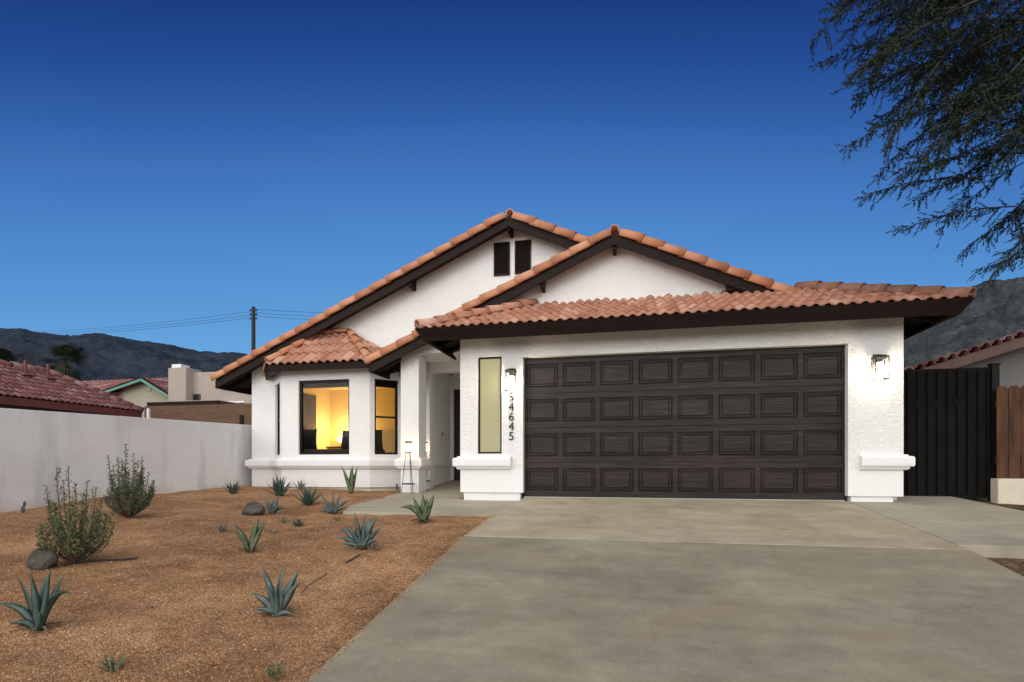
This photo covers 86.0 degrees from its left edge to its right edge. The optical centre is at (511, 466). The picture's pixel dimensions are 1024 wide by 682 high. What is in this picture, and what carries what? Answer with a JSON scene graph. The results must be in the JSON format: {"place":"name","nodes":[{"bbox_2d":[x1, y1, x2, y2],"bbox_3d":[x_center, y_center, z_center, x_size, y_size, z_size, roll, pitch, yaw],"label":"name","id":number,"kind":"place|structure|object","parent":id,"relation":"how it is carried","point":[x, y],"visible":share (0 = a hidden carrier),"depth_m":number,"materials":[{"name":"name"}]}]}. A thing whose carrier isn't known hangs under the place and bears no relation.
{"place":"outdoors","nodes":[
{"label":"outdoors","id":0,"kind":"place"},
{"bbox_2d":[0,328,247,380],"bbox_3d":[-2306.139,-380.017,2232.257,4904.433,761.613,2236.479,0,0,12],"label":"mountains","id":1,"kind":"structure","parent":0,"point":[113,357],"depth_m":1812.64,"materials":[{"name":"grey stone"}]},
{"bbox_2d":[144,403,251,424],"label":"brown block wall","id":2,"kind":"structure","parent":0,"point":[230,413],"depth_m":17.41,"materials":[{"name":"brown concrete"}]},
{"bbox_2d":[0,485,542,681],"bbox_3d":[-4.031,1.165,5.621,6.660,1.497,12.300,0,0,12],"label":"gravel yard","id":3,"kind":"structure","parent":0,"point":[172,647],"depth_m":4.50,"materials":[{"name":"brown gravel"}]},
{"bbox_2d":[21,501,25,512],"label":"cactus","id":4,"kind":"object","parent":3,"relation":"on","point":[23,507],"visible":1,"depth_m":7.15,"materials":[{"name":"green plant"}]},
{"bbox_2d":[0,568,71,634],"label":"agave","id":5,"kind":"object","parent":3,"relation":"on","point":[35,614],"visible":1,"depth_m":3.56,"materials":[{"name":"green plant"}]},
{"bbox_2d":[26,547,58,570],"bbox_3d":[-4.067,0.802,4.755,0.265,0.239,0.188,0,0,12],"label":"boulder","id":6,"kind":"object","parent":3,"relation":"on","point":[39,558],"visible":0.92,"depth_m":4.69,"materials":[{"name":"grey stone"}]},
{"bbox_2d":[35,539,49,550],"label":"weed","id":7,"kind":"object","parent":6,"relation":"on","point":[38,544],"visible":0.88,"depth_m":4.70,"materials":[{"name":"green plant"}]},
{"bbox_2d":[35,466,117,562],"bbox_3d":[-3.882,0.424,4.889,0.621,0.886,0.548,0,0,-12],"label":"shrub","id":8,"kind":"object","parent":3,"relation":"on","point":[70,548],"visible":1,"depth_m":4.87,"materials":[{"name":"green plant"}]},
{"bbox_2d":[64,557,137,565],"bbox_3d":[-3.704,0.854,4.958,0.537,0.030,0.055,0,0,-31],"label":"drip pipe","id":9,"kind":"object","parent":3,"relation":"on","point":[101,560],"visible":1,"depth_m":4.97,"materials":[{"name":"brown plastic"}]},
{"bbox_2d":[95,653,127,672],"bbox_3d":[-2.288,1.126,3.144,0.156,0.114,0.188,0,0,-27],"label":"agave","id":10,"kind":"object","parent":3,"relation":"on","point":[112,665],"visible":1,"depth_m":3.16,"materials":[{"name":"green plant"}]},
{"bbox_2d":[103,444,155,517],"bbox_3d":[-4.832,0.179,6.960,0.562,0.950,0.649,0,0,-40],"label":"shrub","id":11,"kind":"object","parent":3,"relation":"on","point":[130,503],"visible":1,"depth_m":6.92,"materials":[{"name":"green plant"}]},
{"bbox_2d":[215,523,228,531],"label":"agave","id":12,"kind":"object","parent":3,"relation":"on","point":[220,529],"visible":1,"depth_m":6.28,"materials":[{"name":"plant"}]},
{"bbox_2d":[221,481,243,493],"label":"agave","id":13,"kind":"object","parent":3,"relation":"on","point":[234,489],"visible":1,"depth_m":9.90,"materials":[{"name":"green plant"}]},
{"bbox_2d":[233,518,265,552],"bbox_3d":[-2.627,0.687,5.487,0.308,0.356,0.183,0,0,-20],"label":"agave","id":14,"kind":"object","parent":3,"relation":"on","point":[251,543],"visible":1,"depth_m":5.51,"materials":[{"name":"green plant"}]},
{"bbox_2d":[241,502,265,514],"bbox_3d":[-3.525,0.586,7.500,0.337,0.206,0.267,0,0,12],"label":"boulder","id":15,"kind":"object","parent":3,"relation":"on","point":[253,508],"visible":0.94,"depth_m":7.41,"materials":[{"name":"grey stone"}]},
{"bbox_2d":[265,660,284,680],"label":"weed","id":16,"kind":"object","parent":3,"relation":"on","point":[272,674],"visible":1,"depth_m":3.16,"materials":[{"name":"green plant"}]},
{"bbox_2d":[251,563,299,616],"bbox_3d":[-1.716,0.916,4.047,0.376,0.386,0.238,0,0,12],"label":"agave","id":17,"kind":"object","parent":3,"relation":"on","point":[276,603],"visible":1,"depth_m":4.02,"materials":[{"name":"green plant"}]},
{"bbox_2d":[264,495,286,513],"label":"agave","id":18,"kind":"object","parent":3,"relation":"on","point":[273,507],"visible":0.98,"depth_m":7.71,"materials":[{"name":"green plant"}]},
{"bbox_2d":[264,474,293,495],"bbox_3d":[-4.172,0.340,9.886,0.538,0.405,0.492,0,0,-7],"label":"agave","id":19,"kind":"object","parent":3,"relation":"on","point":[278,487],"visible":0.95,"depth_m":9.81,"materials":[{"name":"green plant"}]},
{"bbox_2d":[280,515,289,522],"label":"agave","id":20,"kind":"object","parent":3,"relation":"on","point":[283,520],"visible":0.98,"depth_m":6.90,"materials":[{"name":"green plant"}]},
{"bbox_2d":[291,518,305,526],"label":"agave","id":21,"kind":"object","parent":3,"relation":"on","point":[298,523],"visible":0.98,"depth_m":6.71,"materials":[{"name":"green plant"}]},
{"bbox_2d":[292,480,305,489],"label":"agave","id":22,"kind":"object","parent":3,"relation":"on","point":[301,485],"visible":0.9,"depth_m":10.75,"materials":[{"name":"green plant"}]},
{"bbox_2d":[292,487,322,505],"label":"agave","id":23,"kind":"object","parent":3,"relation":"on","point":[307,499],"visible":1,"depth_m":8.66,"materials":[{"name":"green plant"}]},
{"bbox_2d":[301,573,327,592],"bbox_3d":[-1.692,0.993,4.695,0.038,0.074,0.493,0,0,5],"label":"drip pipe","id":24,"kind":"object","parent":3,"relation":"on","point":[313,582],"visible":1,"depth_m":4.67,"materials":[{"name":"brown plastic"}]},
{"bbox_2d":[320,493,348,513],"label":"agave","id":25,"kind":"object","parent":3,"relation":"on","point":[335,508],"visible":1,"depth_m":7.88,"materials":[{"name":"green plant"}]},
{"bbox_2d":[342,466,357,493],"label":"agave","id":26,"kind":"object","parent":3,"relation":"on","point":[350,481],"visible":0.99,"depth_m":10.27,"materials":[{"name":"green plant"}]},
{"bbox_2d":[336,512,380,549],"bbox_3d":[-1.558,0.662,5.609,0.418,0.389,0.307,0,0,-36],"label":"agave","id":27,"kind":"object","parent":3,"relation":"on","point":[361,538],"visible":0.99,"depth_m":5.61,"materials":[{"name":"green plant"}]},
{"bbox_2d":[366,542,382,550],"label":"agave","id":28,"kind":"object","parent":3,"relation":"on","point":[372,548],"visible":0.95,"depth_m":5.58,"materials":[{"name":"green plant"}]},
{"bbox_2d":[400,494,434,522],"bbox_3d":[-1.200,0.533,7.034,0.392,0.396,0.275,0,0,36],"label":"agave","id":29,"kind":"object","parent":3,"relation":"on","point":[422,511],"visible":1,"depth_m":7.04,"materials":[{"name":"green plant"}]},
{"bbox_2d":[403,489,463,493],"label":"porch floor","id":30,"kind":"structure","parent":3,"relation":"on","point":[430,491],"depth_m":10.32,"materials":[{"name":"concrete"}]},
{"bbox_2d":[426,442,430,485],"bbox_3d":[-1.752,-0.020,11.045,0.245,0.962,0.259,0,0,12],"label":"floor lantern","id":31,"kind":"object","parent":30,"relation":"on","point":[428,480],"visible":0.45,"depth_m":10.99,"materials":[{"name":"white glass"}]},
{"bbox_2d":[209,209,976,501],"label":"stucco house","id":32,"kind":"structure","parent":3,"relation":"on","point":[643,365],"depth_m":8.75,"materials":[{"name":"white paint"}]},
{"bbox_2d":[278,385,279,454],"bbox_3d":[-4.902,-0.998,11.660,0.060,1.499,0.506,0,0,-33],"label":"bay window","id":33,"kind":"structure","parent":32,"relation":"in","point":[278,385],"depth_m":11.83,"materials":[{"name":"black metal"}]},
{"bbox_2d":[303,393,315,428],"bbox_3d":[-5.165,-1.326,13.483,0.041,1.010,1.200,0,0,12],"label":"wall picture","id":34,"kind":"object","parent":32,"relation":"attached to","point":[309,411],"depth_m":13.78,"materials":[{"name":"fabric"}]},
{"bbox_2d":[300,379,348,454],"bbox_3d":[-3.770,-0.998,11.134,1.122,1.499,0.100,0,0,12],"label":"bay window","id":35,"kind":"structure","parent":32,"relation":"in","point":[318,383],"depth_m":11.14,"materials":[{"name":"black metal"}]},
{"bbox_2d":[303,449,384,452],"bbox_3d":[-3.670,-0.021,11.496,1.940,0.680,0.540,0,0,12],"label":"window bench","id":36,"kind":"object","parent":32,"relation":"in","point":[328,450],"depth_m":11.27,"materials":[{"name":"brown wood"}]},
{"bbox_2d":[375,379,397,454],"bbox_3d":[-2.566,-0.998,11.100,0.496,1.499,0.100,0,0,-33],"label":"bay window","id":37,"kind":"structure","parent":32,"relation":"in","point":[378,382],"depth_m":11.14,"materials":[{"name":"black metal"}]},
{"bbox_2d":[430,480,459,489],"bbox_3d":[-0.992,0.454,11.823,1.500,0.269,1.697,0,0,12],"label":"porch landing","id":38,"kind":"object","parent":32,"relation":"attached to","point":[451,485],"visible":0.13,"depth_m":11.58,"materials":[{"name":"concrete"}]},
{"bbox_2d":[452,390,459,480],"bbox_3d":[-0.864,-0.728,12.689,1.053,2.125,0.150,0,0,12],"label":"front door","id":39,"kind":"structure","parent":32,"relation":"in","point":[455,393],"depth_m":12.78,"materials":[{"name":"black wood"}]},
{"bbox_2d":[478,357,501,453],"bbox_3d":[-0.351,-0.997,8.945,0.396,1.568,0.045,0,0,12],"label":"side window","id":40,"kind":"structure","parent":32,"relation":"in","point":[489,368],"depth_m":8.94,"materials":[{"name":"beige glass"}]},
{"bbox_2d":[504,368,516,391],"bbox_3d":[-0.015,-1.390,8.724,0.173,0.372,0.186,0,0,12],"label":"wall lantern","id":41,"kind":"object","parent":32,"relation":"attached to","point":[511,378],"depth_m":8.68,"materials":[{"name":"white glass"}]},
{"bbox_2d":[509,392,513,439],"bbox_3d":[-0.013,-0.810,8.803,0.087,0.765,0.012,0,0,12],"label":"house number","id":42,"kind":"object","parent":32,"relation":"attached to","point":[512,407],"visible":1,"depth_m":8.79,"materials":[{"name":"black metal"}]},
{"bbox_2d":[524,345,844,500],"bbox_3d":[2.502,-0.625,8.421,4.700,2.252,0.072,0,0,12],"label":"garage door","id":43,"kind":"structure","parent":32,"relation":"in","point":[751,424],"depth_m":8.36,"materials":[{"name":"wood"}]},
{"bbox_2d":[871,354,889,380],"bbox_3d":[5.108,-1.390,7.624,0.173,0.372,0.186,0,0,12],"label":"wall lantern","id":44,"kind":"object","parent":32,"relation":"attached to","point":[879,365],"depth_m":7.58,"materials":[{"name":"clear glass"}]},
{"bbox_2d":[303,429,316,448],"bbox_3d":[-4.365,-0.580,11.645,0.440,0.460,0.160,0,-6,-17],"label":"cushion","id":45,"kind":"object","parent":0,"point":[309,438],"visible":0.62,"depth_m":11.61,"materials":[{"name":"grey fabric"}]},
{"bbox_2d":[341,430,347,448],"bbox_3d":[-3.398,-0.559,11.441,0.420,0.420,0.150,0,-7,29],"label":"cushion","id":46,"kind":"object","parent":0,"point":[344,443],"visible":0.37,"depth_m":11.41,"materials":[{"name":"grey fabric"}]},
{"bbox_2d":[376,430,382,448],"bbox_3d":[-2.894,-0.570,11.476,0.420,0.440,0.150,0,-6,-39],"label":"cushion","id":47,"kind":"object","parent":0,"point":[379,444],"visible":0.38,"depth_m":11.49,"materials":[{"name":"grey fabric"}]},
{"bbox_2d":[343,493,517,516],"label":"front walkway","id":48,"kind":"structure","parent":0,"point":[447,505],"depth_m":8.32,"materials":[{"name":"concrete"}]},
{"bbox_2d":[401,441,414,492],"bbox_3d":[-1.906,0.012,10.137,0.245,0.962,0.259,0,0,12],"label":"floor lantern","id":49,"kind":"object","parent":48,"relation":"on","point":[408,446],"visible":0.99,"depth_m":10.08,"materials":[{"name":"white glass"}]},
{"bbox_2d":[4,498,1019,681],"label":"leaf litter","id":50,"kind":"object","parent":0,"point":[367,594],"visible":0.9,"depth_m":4.43,"materials":[{"name":"brown plant"}]},
{"bbox_2d":[0,0,1023,353],"label":"sky","id":51,"kind":"structure","parent":0,"point":[162,161],"materials":[{"name":"blue"}]},
{"bbox_2d":[306,536,1023,681],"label":"driveway","id":52,"kind":"structure","parent":0,"point":[580,610],"depth_m":3.77,"materials":[{"name":"concrete"}]},
{"bbox_2d":[464,497,967,549],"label":"driveway","id":53,"kind":"structure","parent":0,"point":[806,523],"depth_m":6.49,"materials":[{"name":"concrete"}]},
{"bbox_2d":[845,499,1023,575],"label":"side yard","id":54,"kind":"structure","parent":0,"point":[1014,565],"depth_m":5.04,"materials":[{"name":"brown soil"}]},
{"bbox_2d":[987,363,1000,501],"bbox_3d":[7.019,-0.431,7.996,0.114,2.140,0.124,0,0,12],"label":"gate post","id":55,"kind":"object","parent":54,"relation":"on","point":[994,376],"visible":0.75,"depth_m":7.95,"materials":[{"name":"black metal"}]},
{"bbox_2d":[903,367,989,498],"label":"side gate","id":56,"kind":"structure","parent":55,"relation":"attached to","point":[947,429],"depth_m":8.10,"materials":[{"name":"metal"}]},
{"bbox_2d":[850,496,1023,558],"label":"side path","id":57,"kind":"structure","parent":0,"point":[987,530],"depth_m":6.33,"materials":[{"name":"concrete"}]},
{"bbox_2d":[904,277,1023,367],"bbox_3d":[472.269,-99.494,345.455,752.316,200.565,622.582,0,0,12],"label":"mountain","id":58,"kind":"structure","parent":0,"point":[987,314],"depth_m":248.89,"materials":[{"name":"grey stone"}]},
{"bbox_2d":[904,331,1023,387],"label":"neighbour house","id":59,"kind":"structure","parent":0,"point":[1007,352],"depth_m":10.50,"materials":[{"name":"grey paint"}]},
{"bbox_3d":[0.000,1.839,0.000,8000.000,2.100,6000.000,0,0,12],"label":"ground","id":60,"kind":"structure","parent":0,"visible":0},
{"bbox_2d":[0,348,22,362],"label":"fan palm","id":61,"kind":"object","parent":60,"relation":"on","point":[7,355],"visible":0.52,"depth_m":32.88,"materials":[{"name":"green plant"}]},
{"bbox_2d":[35,342,92,380],"bbox_3d":[-25.306,-3.187,30.941,3.118,7.959,2.725,0,0,12],"label":"fan palm","id":62,"kind":"object","parent":60,"relation":"on","point":[72,354],"visible":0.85,"depth_m":30.79,"materials":[{"name":"green plant"}]},
{"bbox_2d":[0,359,143,417],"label":"red roofed house","id":63,"kind":"structure","parent":60,"relation":"on","point":[25,385],"depth_m":18.36,"materials":[{"name":"tile"}]},
{"bbox_2d":[81,377,167,417],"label":"gabled house","id":64,"kind":"structure","parent":60,"relation":"on","point":[141,391],"depth_m":26.91,"materials":[{"name":"beige paint"}]},
{"bbox_2d":[0,408,251,512],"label":"boundary wall","id":65,"kind":"structure","parent":60,"relation":"on","point":[37,448],"depth_m":8.92,"materials":[{"name":"white paint"}]},
{"bbox_2d":[147,408,149,417],"bbox_3d":[-11.554,-0.531,17.447,0.070,2.641,0.070,0,0,12],"label":"fence post","id":66,"kind":"object","parent":60,"relation":"on","point":[148,412],"visible":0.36,"depth_m":17.41,"materials":[{"name":"white paint"}]},
{"bbox_2d":[147,400,240,405],"bbox_3d":[-11.894,-0.819,21.524,3.054,3.216,2.700,0,0,12],"label":"pergola","id":67,"kind":"object","parent":60,"relation":"on","point":[190,402],"visible":0.26,"depth_m":20.24,"materials":[{"name":"brown wood"}]},
{"bbox_2d":[168,364,251,403],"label":"adobe house","id":68,"kind":"structure","parent":60,"relation":"on","point":[186,383],"depth_m":23.12,"materials":[{"name":"white paint"}]},
{"bbox_2d":[193,394,200,399],"bbox_3d":[-13.631,-2.955,23.385,0.867,0.261,0.050,0,0,12],"label":"window","id":69,"kind":"structure","parent":68,"relation":"in","point":[195,396],"depth_m":23.30,"materials":[{"name":"black glass"}]},
{"bbox_2d":[249,306,256,350],"bbox_3d":[-18.843,-5.426,40.000,0.570,12.431,0.336,0,0,12],"label":"utility pole","id":70,"kind":"object","parent":60,"relation":"on","point":[253,338],"visible":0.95,"depth_m":39.91,"materials":[{"name":"wood"}]},
{"bbox_2d":[34,318,245,335],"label":"power line","id":71,"kind":"object","parent":70,"relation":"attached to","point":[140,329],"visible":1,"depth_m":51.94,"materials":[{"name":"black metal"}]},
{"bbox_2d":[31,315,249,333],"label":"power line","id":72,"kind":"object","parent":70,"relation":"attached to","point":[138,327],"visible":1,"depth_m":51.13,"materials":[{"name":"black metal"}]},
{"bbox_2d":[31,311,250,331],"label":"power line","id":73,"kind":"object","parent":70,"relation":"attached to","point":[140,324],"visible":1,"depth_m":50.79,"materials":[{"name":"black metal"}]},
{"bbox_2d":[808,0,1023,292],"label":"mesquite tree","id":74,"kind":"object","parent":60,"relation":"on","point":[995,97],"visible":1,"depth_m":5.84,"materials":[{"name":"green plant"}]},
{"bbox_2d":[991,478,1023,504],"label":"wall","id":75,"kind":"structure","parent":60,"relation":"on","point":[1007,490],"depth_m":7.76,"materials":[{"name":"beige paint"}]},
{"bbox_2d":[995,385,1023,477],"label":"picket fence","id":76,"kind":"object","parent":75,"relation":"on","point":[1009,406],"visible":1,"depth_m":7.81,"materials":[{"name":"brown wood"}]}
]}

